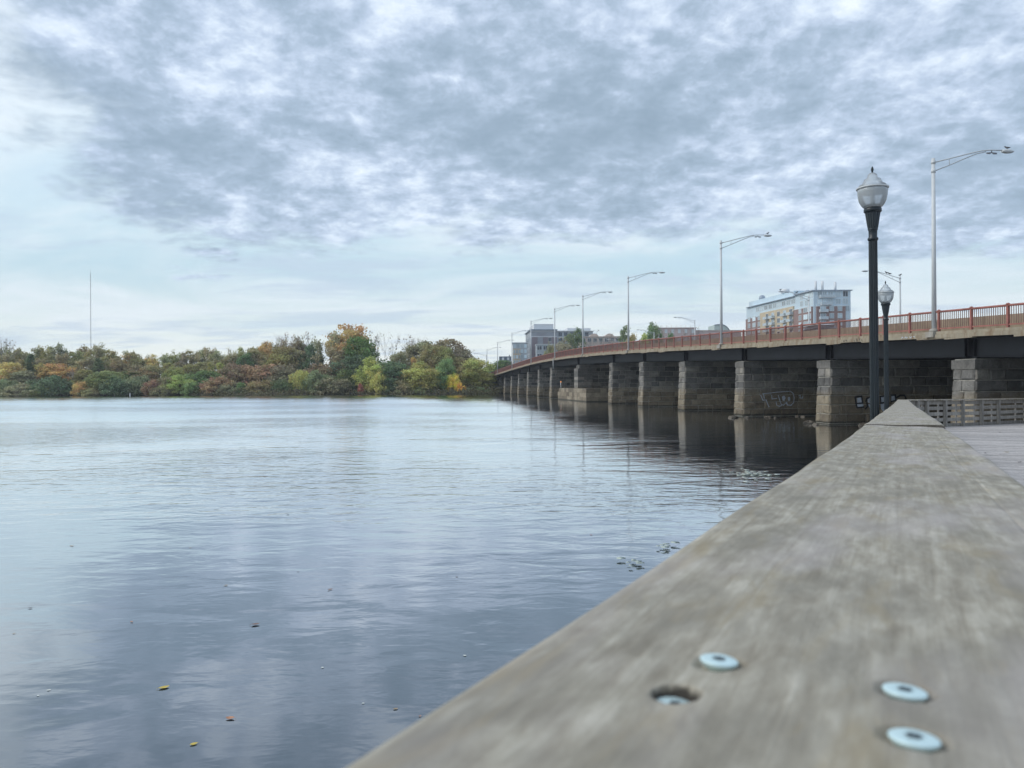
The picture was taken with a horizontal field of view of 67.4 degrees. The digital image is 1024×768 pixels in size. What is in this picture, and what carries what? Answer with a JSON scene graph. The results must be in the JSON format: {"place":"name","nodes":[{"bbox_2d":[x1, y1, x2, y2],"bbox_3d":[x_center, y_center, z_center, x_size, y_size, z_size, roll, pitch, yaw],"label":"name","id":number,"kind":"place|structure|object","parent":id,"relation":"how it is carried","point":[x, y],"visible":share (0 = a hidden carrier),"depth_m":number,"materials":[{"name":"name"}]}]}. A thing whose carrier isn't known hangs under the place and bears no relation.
{"place":"outdoors","nodes":[
{"label":"outdoors","id":0,"kind":"place"},
{"bbox_2d":[0,379,20,396],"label":"shrub","id":1,"kind":"object","parent":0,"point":[4,383],"visible":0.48,"depth_m":232.37,"materials":[{"name":"green plant"}]},
{"bbox_2d":[148,386,173,395],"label":"shrub","id":2,"kind":"object","parent":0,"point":[162,390],"visible":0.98,"depth_m":230.41,"materials":[{"name":"green plant"}]},
{"bbox_2d":[65,386,503,395],"bbox_3d":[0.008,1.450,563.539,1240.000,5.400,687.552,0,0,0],"label":"bank ground","id":3,"kind":"structure","parent":0,"point":[324,393],"depth_m":230.92,"materials":[{"name":"soil"}]},
{"bbox_2d":[0,353,14,365],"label":"slim tree","id":4,"kind":"object","parent":3,"relation":"on","point":[6,358],"visible":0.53,"depth_m":259.03,"materials":[{"name":"green plant"}]},
{"bbox_2d":[0,362,26,379],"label":"tree","id":5,"kind":"object","parent":3,"relation":"on","point":[6,367],"visible":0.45,"depth_m":243.71,"materials":[{"name":"yellow plant"}]},
{"bbox_2d":[0,382,36,396],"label":"shrub","id":6,"kind":"object","parent":3,"relation":"on","point":[21,389],"visible":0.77,"depth_m":229.61,"materials":[{"name":"green plant"}]},
{"bbox_2d":[4,370,37,383],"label":"tree","id":7,"kind":"object","parent":3,"relation":"on","point":[21,377],"visible":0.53,"depth_m":241.08,"materials":[{"name":"green plant"}]},
{"bbox_2d":[23,353,37,373],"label":"pine tree","id":8,"kind":"object","parent":3,"relation":"on","point":[30,358],"visible":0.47,"depth_m":251.44,"materials":[{"name":"green plant"}]},
{"bbox_2d":[35,345,49,360],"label":"slim tree","id":9,"kind":"object","parent":3,"relation":"on","point":[44,354],"visible":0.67,"depth_m":264.48,"materials":[{"name":"green plant"}]},
{"bbox_2d":[24,375,75,396],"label":"shrub","id":10,"kind":"object","parent":3,"relation":"on","point":[53,383],"visible":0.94,"depth_m":231.42,"materials":[{"name":"green plant"}]},
{"bbox_2d":[34,363,76,387],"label":"tree","id":11,"kind":"object","parent":3,"relation":"on","point":[60,371],"visible":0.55,"depth_m":248.28,"materials":[{"name":"orange plant"}]},
{"bbox_2d":[47,342,66,359],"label":"slim tree","id":12,"kind":"object","parent":3,"relation":"on","point":[55,350],"visible":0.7,"depth_m":265.56,"materials":[{"name":"green plant"}]},
{"bbox_2d":[54,353,75,383],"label":"slim tree","id":13,"kind":"object","parent":3,"relation":"on","point":[60,359],"visible":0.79,"depth_m":255.01,"materials":[{"name":"green plant"}]},
{"bbox_2d":[67,351,86,383],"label":"slim tree","id":14,"kind":"object","parent":3,"relation":"on","point":[78,357],"visible":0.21,"depth_m":267.18,"materials":[{"name":"green plant"}]},
{"bbox_2d":[69,380,88,395],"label":"shrub","id":15,"kind":"object","parent":3,"relation":"on","point":[76,388],"visible":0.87,"depth_m":231.32,"materials":[{"name":"orange plant"}]},
{"bbox_2d":[69,369,94,387],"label":"tree","id":16,"kind":"object","parent":3,"relation":"on","point":[81,373],"visible":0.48,"depth_m":244.74,"materials":[{"name":"green plant"}]},
{"bbox_2d":[71,359,93,378],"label":"slim tree","id":17,"kind":"object","parent":3,"relation":"on","point":[80,362],"visible":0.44,"depth_m":253.32,"materials":[{"name":"green plant"}]},
{"bbox_2d":[77,387,101,395],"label":"shrub","id":18,"kind":"object","parent":3,"relation":"on","point":[92,391],"visible":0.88,"depth_m":229.83,"materials":[{"name":"green plant"}]},
{"bbox_2d":[88,344,101,358],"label":"slim tree","id":19,"kind":"object","parent":3,"relation":"on","point":[98,351],"visible":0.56,"depth_m":269.21,"materials":[{"name":"green plant"}]},
{"bbox_2d":[91,357,104,378],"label":"pine tree","id":20,"kind":"object","parent":3,"relation":"on","point":[96,368],"visible":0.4,"depth_m":251.48,"materials":[{"name":"green plant"}]},
{"bbox_2d":[82,369,124,390],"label":"tree","id":21,"kind":"object","parent":3,"relation":"on","point":[95,380],"visible":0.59,"depth_m":233.69,"materials":[{"name":"green plant"}]},
{"bbox_2d":[98,376,131,395],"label":"shrub","id":22,"kind":"object","parent":3,"relation":"on","point":[115,383],"visible":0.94,"depth_m":230.96,"materials":[{"name":"green plant"}]},
{"bbox_2d":[109,357,127,374],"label":"slim tree","id":23,"kind":"object","parent":3,"relation":"on","point":[117,362],"visible":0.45,"depth_m":253.81,"materials":[{"name":"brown plant"}]},
{"bbox_2d":[124,350,141,368],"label":"slim tree","id":24,"kind":"object","parent":3,"relation":"on","point":[134,355],"visible":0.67,"depth_m":270.58,"materials":[{"name":"green plant"}]},
{"bbox_2d":[120,374,149,395],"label":"shrub","id":25,"kind":"object","parent":3,"relation":"on","point":[135,383],"visible":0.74,"depth_m":234.32,"materials":[{"name":"green plant"}]},
{"bbox_2d":[130,355,149,367],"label":"slim tree","id":26,"kind":"object","parent":3,"relation":"on","point":[140,361],"visible":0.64,"depth_m":268.69,"materials":[{"name":"green plant"}]},
{"bbox_2d":[126,367,158,380],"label":"tree","id":27,"kind":"object","parent":3,"relation":"on","point":[145,372],"visible":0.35,"depth_m":245.54,"materials":[{"name":"green plant"}]},
{"bbox_2d":[140,379,160,395],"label":"shrub","id":28,"kind":"object","parent":3,"relation":"on","point":[145,387],"visible":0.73,"depth_m":231.69,"materials":[{"name":"brown plant"}]},
{"bbox_2d":[146,354,159,379],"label":"slim tree","id":29,"kind":"object","parent":3,"relation":"on","point":[152,361],"visible":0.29,"depth_m":265.00,"materials":[{"name":"green plant"}]},
{"bbox_2d":[145,364,164,377],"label":"slim tree","id":30,"kind":"object","parent":3,"relation":"on","point":[154,369],"visible":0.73,"depth_m":251.75,"materials":[{"name":"green plant"}]},
{"bbox_2d":[150,376,179,394],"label":"shrub","id":31,"kind":"object","parent":3,"relation":"on","point":[164,379],"visible":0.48,"depth_m":234.08,"materials":[{"name":"green plant"}]},
{"bbox_2d":[157,355,173,370],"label":"slim tree","id":32,"kind":"object","parent":3,"relation":"on","point":[164,359],"visible":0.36,"depth_m":260.50,"materials":[{"name":"green plant"}]},
{"bbox_2d":[160,366,184,377],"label":"tree","id":33,"kind":"object","parent":3,"relation":"on","point":[172,372],"visible":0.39,"depth_m":244.20,"materials":[{"name":"green plant"}]},
{"bbox_2d":[158,374,197,394],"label":"tree","id":34,"kind":"object","parent":3,"relation":"on","point":[180,380],"visible":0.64,"depth_m":233.08,"materials":[{"name":"green plant"}]},
{"bbox_2d":[180,381,198,395],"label":"shrub","id":35,"kind":"object","parent":3,"relation":"on","point":[187,388],"visible":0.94,"depth_m":231.34,"materials":[{"name":"green plant"}]},
{"bbox_2d":[179,363,200,373],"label":"slim tree","id":36,"kind":"object","parent":3,"relation":"on","point":[186,368],"visible":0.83,"depth_m":255.04,"materials":[{"name":"green plant"}]},
{"bbox_2d":[177,370,224,389],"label":"shrub","id":37,"kind":"object","parent":3,"relation":"on","point":[201,375],"visible":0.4,"depth_m":241.53,"materials":[{"name":"green plant"}]},
{"bbox_2d":[195,347,215,362],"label":"slim tree","id":38,"kind":"object","parent":3,"relation":"on","point":[205,352],"visible":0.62,"depth_m":264.68,"materials":[{"name":"green plant"}]},
{"bbox_2d":[207,349,224,370],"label":"slim tree","id":39,"kind":"object","parent":3,"relation":"on","point":[216,354],"visible":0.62,"depth_m":263.06,"materials":[{"name":"green plant"}]},
{"bbox_2d":[196,375,236,394],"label":"shrub","id":40,"kind":"object","parent":3,"relation":"on","point":[210,385],"visible":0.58,"depth_m":231.74,"materials":[{"name":"brown plant"}]},
{"bbox_2d":[215,382,245,394],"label":"shrub","id":41,"kind":"object","parent":3,"relation":"on","point":[225,387],"visible":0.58,"depth_m":230.49,"materials":[{"name":"green plant"}]},
{"bbox_2d":[215,362,248,382],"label":"shrub","id":42,"kind":"object","parent":3,"relation":"on","point":[233,370],"visible":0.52,"depth_m":243.18,"materials":[{"name":"brown plant"}]},
{"bbox_2d":[224,347,242,363],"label":"slim tree","id":43,"kind":"object","parent":3,"relation":"on","point":[231,357],"visible":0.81,"depth_m":260.64,"materials":[{"name":"green plant"}]},
{"bbox_2d":[234,352,255,366],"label":"tree","id":44,"kind":"object","parent":3,"relation":"on","point":[239,361],"visible":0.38,"depth_m":253.91,"materials":[{"name":"green plant"}]},
{"bbox_2d":[1,371,503,395],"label":"undergrowth","id":45,"kind":"object","parent":3,"relation":"on","point":[474,390],"visible":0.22,"depth_m":230.13,"materials":[{"name":"green plant"}]},
{"bbox_2d":[242,347,266,365],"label":"tree","id":46,"kind":"object","parent":3,"relation":"on","point":[257,353],"visible":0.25,"depth_m":257.53,"materials":[{"name":"green plant"}]},
{"bbox_2d":[243,379,273,393],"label":"shrub","id":47,"kind":"object","parent":3,"relation":"on","point":[259,384],"visible":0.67,"depth_m":232.04,"materials":[{"name":"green plant"}]},
{"bbox_2d":[230,363,289,385],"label":"shrub","id":48,"kind":"object","parent":3,"relation":"on","point":[256,373],"visible":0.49,"depth_m":243.28,"materials":[{"name":"brown plant"}]},
{"bbox_2d":[257,340,274,364],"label":"tree","id":49,"kind":"object","parent":3,"relation":"on","point":[265,349],"visible":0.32,"depth_m":260.82,"materials":[{"name":"brown plant"}]},
{"bbox_2d":[267,379,295,392],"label":"shrub","id":50,"kind":"object","parent":3,"relation":"on","point":[282,384],"visible":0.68,"depth_m":232.48,"materials":[{"name":"green plant"}]},
{"bbox_2d":[259,345,304,383],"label":"tree","id":51,"kind":"object","parent":3,"relation":"on","point":[284,356],"visible":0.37,"depth_m":252.61,"materials":[{"name":"green plant"}]},
{"bbox_2d":[261,362,303,387],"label":"shrub","id":52,"kind":"object","parent":3,"relation":"on","point":[283,371],"visible":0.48,"depth_m":243.04,"materials":[{"name":"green plant"}]},
{"bbox_2d":[288,369,314,391],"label":"willow tree","id":53,"kind":"object","parent":3,"relation":"on","point":[300,374],"visible":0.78,"depth_m":233.25,"materials":[{"name":"green plant"}]},
{"bbox_2d":[295,342,325,370],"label":"tree","id":54,"kind":"object","parent":3,"relation":"on","point":[309,350],"visible":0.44,"depth_m":252.02,"materials":[{"name":"green plant"}]},
{"bbox_2d":[299,369,334,393],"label":"shrub","id":55,"kind":"object","parent":3,"relation":"on","point":[314,375],"visible":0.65,"depth_m":232.79,"materials":[{"name":"green plant"}]},
{"bbox_2d":[298,363,351,384],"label":"shrub","id":56,"kind":"object","parent":3,"relation":"on","point":[322,368],"visible":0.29,"depth_m":242.26,"materials":[{"name":"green plant"}]},
{"bbox_2d":[310,346,345,366],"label":"slim tree","id":57,"kind":"object","parent":3,"relation":"on","point":[336,355],"visible":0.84,"depth_m":250.23,"materials":[{"name":"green plant"}]},
{"bbox_2d":[311,330,347,362],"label":"slim tree","id":58,"kind":"object","parent":3,"relation":"on","point":[318,346],"visible":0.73,"depth_m":256.59,"materials":[{"name":"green plant"}]},
{"bbox_2d":[309,376,356,394],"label":"shrub","id":59,"kind":"object","parent":3,"relation":"on","point":[342,385],"visible":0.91,"depth_m":231.03,"materials":[{"name":"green plant"}]},
{"bbox_2d":[327,354,367,384],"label":"tree","id":60,"kind":"object","parent":3,"relation":"on","point":[354,365],"visible":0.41,"depth_m":242.79,"materials":[{"name":"green plant"}]},
{"bbox_2d":[333,368,362,391],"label":"shrub","id":61,"kind":"object","parent":3,"relation":"on","point":[344,374],"visible":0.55,"depth_m":236.16,"materials":[{"name":"green plant"}]},
{"bbox_2d":[322,323,379,365],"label":"tree","id":62,"kind":"object","parent":3,"relation":"on","point":[348,332],"visible":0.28,"depth_m":257.30,"materials":[{"name":"brown plant"}]},
{"bbox_2d":[342,335,386,371],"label":"tree","id":63,"kind":"object","parent":3,"relation":"on","point":[364,347],"visible":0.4,"depth_m":249.32,"materials":[{"name":"green plant"}]},
{"bbox_2d":[350,355,389,392],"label":"tree","id":64,"kind":"object","parent":3,"relation":"on","point":[361,377],"visible":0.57,"depth_m":232.75,"materials":[{"name":"green plant"}]},
{"bbox_2d":[364,368,387,394],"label":"shrub","id":65,"kind":"object","parent":3,"relation":"on","point":[375,377],"visible":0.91,"depth_m":229.80,"materials":[{"name":"green plant"}]},
{"bbox_2d":[369,331,410,362],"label":"bare tree","id":66,"kind":"object","parent":3,"relation":"on","point":[376,342],"visible":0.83,"depth_m":260.46,"materials":[{"name":"grey plant"}]},
{"bbox_2d":[372,361,410,390],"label":"tree","id":67,"kind":"object","parent":3,"relation":"on","point":[391,367],"visible":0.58,"depth_m":232.45,"materials":[{"name":"green plant"}]},
{"bbox_2d":[389,351,410,377],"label":"tree","id":68,"kind":"object","parent":3,"relation":"on","point":[401,357],"visible":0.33,"depth_m":245.59,"materials":[{"name":"green plant"}]},
{"bbox_2d":[391,378,416,393],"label":"shrub","id":69,"kind":"object","parent":3,"relation":"on","point":[403,384],"visible":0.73,"depth_m":229.87,"materials":[{"name":"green plant"}]},
{"bbox_2d":[398,339,433,367],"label":"tree","id":70,"kind":"object","parent":3,"relation":"on","point":[412,348],"visible":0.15,"depth_m":255.10,"materials":[{"name":"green plant"}]},
{"bbox_2d":[401,360,444,391],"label":"tree","id":71,"kind":"object","parent":3,"relation":"on","point":[423,375],"visible":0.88,"depth_m":230.53,"materials":[{"name":"green plant"}]},
{"bbox_2d":[416,342,443,368],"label":"tree","id":72,"kind":"object","parent":3,"relation":"on","point":[431,358],"visible":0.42,"depth_m":247.15,"materials":[{"name":"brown plant"}]},
{"bbox_2d":[433,346,455,385],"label":"tree","id":73,"kind":"object","parent":3,"relation":"on","point":[446,351],"visible":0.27,"depth_m":245.78,"materials":[{"name":"green plant"}]},
{"bbox_2d":[434,357,456,389],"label":"tree","id":74,"kind":"object","parent":3,"relation":"on","point":[446,366],"visible":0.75,"depth_m":235.02,"materials":[{"name":"green plant"}]},
{"bbox_2d":[432,338,471,358],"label":"tree","id":75,"kind":"object","parent":3,"relation":"on","point":[445,342],"visible":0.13,"depth_m":254.77,"materials":[{"name":"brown plant"}]},
{"bbox_2d":[441,372,462,390],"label":"shrub","id":76,"kind":"object","parent":3,"relation":"on","point":[452,379],"visible":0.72,"depth_m":233.84,"materials":[{"name":"yellow plant"}]},
{"bbox_2d":[447,356,475,386],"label":"tree","id":77,"kind":"object","parent":3,"relation":"on","point":[457,363],"visible":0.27,"depth_m":245.42,"materials":[{"name":"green plant"}]},
{"bbox_2d":[452,347,477,385],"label":"tree","id":78,"kind":"object","parent":3,"relation":"on","point":[467,354],"visible":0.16,"depth_m":252.04,"materials":[{"name":"brown plant"}]},
{"bbox_2d":[458,358,497,385],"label":"tree","id":79,"kind":"object","parent":3,"relation":"on","point":[474,364],"visible":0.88,"depth_m":240.90,"materials":[{"name":"green plant"}]},
{"bbox_2d":[468,372,496,387],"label":"tree","id":80,"kind":"object","parent":3,"relation":"on","point":[480,383],"visible":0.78,"depth_m":239.86,"materials":[{"name":"green plant"}]},
{"bbox_2d":[490,360,513,369],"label":"tree","id":81,"kind":"object","parent":3,"relation":"on","point":[501,364],"visible":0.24,"depth_m":343.94,"materials":[{"name":"green plant"}]},
{"bbox_2d":[512,342,527,367],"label":"office building","id":82,"kind":"structure","parent":3,"relation":"on","point":[519,351],"depth_m":439.95,"materials":[{"name":"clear glass"}]},
{"bbox_2d":[535,344,559,356],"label":"white pavilion","id":83,"kind":"structure","parent":3,"relation":"on","point":[541,349],"depth_m":399.95,"materials":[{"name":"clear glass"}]},
{"bbox_2d":[525,324,592,358],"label":"hotel building","id":84,"kind":"structure","parent":3,"relation":"on","point":[540,333],"depth_m":452.44,"materials":[{"name":"grey concrete"}]},
{"bbox_2d":[551,337,573,351],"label":"slim tree","id":85,"kind":"object","parent":3,"relation":"on","point":[562,346],"visible":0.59,"depth_m":368.49,"materials":[{"name":"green plant"}]},
{"bbox_2d":[564,333,577,350],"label":"slim tree","id":86,"kind":"object","parent":3,"relation":"on","point":[570,339],"visible":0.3,"depth_m":379.21,"materials":[{"name":"green plant"}]},
{"bbox_2d":[572,327,586,350],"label":"slim tree","id":87,"kind":"object","parent":3,"relation":"on","point":[578,339],"visible":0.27,"depth_m":383.17,"materials":[{"name":"green plant"}]},
{"bbox_2d":[578,333,625,350],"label":"beige arcade","id":88,"kind":"object","parent":3,"relation":"on","point":[592,337],"visible":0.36,"depth_m":430.00,"materials":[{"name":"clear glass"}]},
{"bbox_2d":[617,325,630,342],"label":"slim tree","id":89,"kind":"object","parent":3,"relation":"on","point":[623,332],"visible":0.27,"depth_m":379.64,"materials":[{"name":"green plant"}]},
{"bbox_2d":[645,321,663,343],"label":"tree","id":90,"kind":"object","parent":3,"relation":"on","point":[651,328],"visible":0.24,"depth_m":383.19,"materials":[{"name":"green plant"}]},
{"bbox_2d":[650,325,741,341],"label":"pink building","id":91,"kind":"structure","parent":3,"relation":"on","point":[678,332],"depth_m":420.00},
{"bbox_2d":[489,313,1023,423],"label":"road bridge","id":92,"kind":"structure","parent":3,"relation":"on","point":[824,380],"depth_m":68.06,"materials":[{"name":"concrete"}]},
{"bbox_2d":[581,291,611,356],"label":"street lamp","id":93,"kind":"object","parent":92,"relation":"on","point":[583,320],"visible":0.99,"depth_m":124.86,"materials":[{"name":"metal"}]},
{"bbox_2d":[625,272,664,352],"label":"street lamp","id":94,"kind":"object","parent":92,"relation":"on","point":[628,281],"visible":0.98,"depth_m":100.02,"materials":[{"name":"metal"}]},
{"bbox_2d":[717,234,771,347],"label":"street lamp","id":95,"kind":"object","parent":92,"relation":"on","point":[721,316],"visible":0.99,"depth_m":71.09,"materials":[{"name":"metal"}]},
{"bbox_2d":[490,303,1023,373],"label":"bridge railing","id":96,"kind":"object","parent":92,"relation":"on","point":[801,331],"visible":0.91,"depth_m":56.86,"materials":[{"name":"red metal"}]},
{"bbox_2d":[862,270,900,322],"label":"street lamp","id":97,"kind":"object","parent":92,"relation":"on","point":[899,281],"visible":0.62,"depth_m":92.90,"materials":[{"name":"metal"}]},
{"bbox_2d":[925,149,1013,337],"bbox_3d":[25.846,-7.939,43.164,5.350,10.659,0.640,0,0,-8],"label":"street lamp","id":98,"kind":"object","parent":92,"relation":"on","point":[932,331],"visible":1,"depth_m":42.74,"materials":[{"name":"metal"}]},
{"bbox_2d":[746,281,852,335],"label":"apartment block","id":99,"kind":"structure","parent":3,"relation":"on","point":[784,309],"depth_m":332.65,"materials":[{"name":"white brick"}]},
{"bbox_2d":[0,394,942,767],"bbox_3d":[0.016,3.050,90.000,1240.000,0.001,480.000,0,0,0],"label":"river water","id":100,"kind":"structure","parent":0,"point":[446,546],"depth_m":14.49,"materials":[{"name":"liquid"}]},
{"bbox_2d":[0,0,1023,380],"label":"sky","id":101,"kind":"structure","parent":0,"point":[223,174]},
{"bbox_2d":[945,423,1023,485],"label":"boardwalk path","id":102,"kind":"structure","parent":0,"point":[1001,446],"depth_m":20.62,"materials":[{"name":"grey wood"}]},
{"bbox_2d":[346,400,1023,767],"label":"boardwalk railing","id":103,"kind":"object","parent":102,"relation":"on","point":[855,599],"visible":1,"depth_m":0.43,"materials":[{"name":"grey wood"}]},
{"bbox_2d":[856,166,888,420],"bbox_3d":[5.652,-0.995,12.000,0.472,4.805,0.472,-1,0,0],"label":"lamp post","id":104,"kind":"object","parent":102,"relation":"on","point":[872,191],"visible":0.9,"depth_m":11.94,"materials":[{"name":"metal"}]},
{"bbox_2d":[878,281,893,410],"bbox_3d":[11.012,-0.628,22.600,0.472,4.805,0.472,-1,0,0],"label":"lamp post","id":105,"kind":"object","parent":102,"relation":"on","point":[885,295],"visible":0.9,"depth_m":22.54,"materials":[{"name":"metal"}]},
{"bbox_2d":[909,398,1023,426],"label":"end railing","id":106,"kind":"object","parent":102,"relation":"on","point":[945,413],"visible":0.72,"depth_m":31.25,"materials":[{"name":"grey wood"}]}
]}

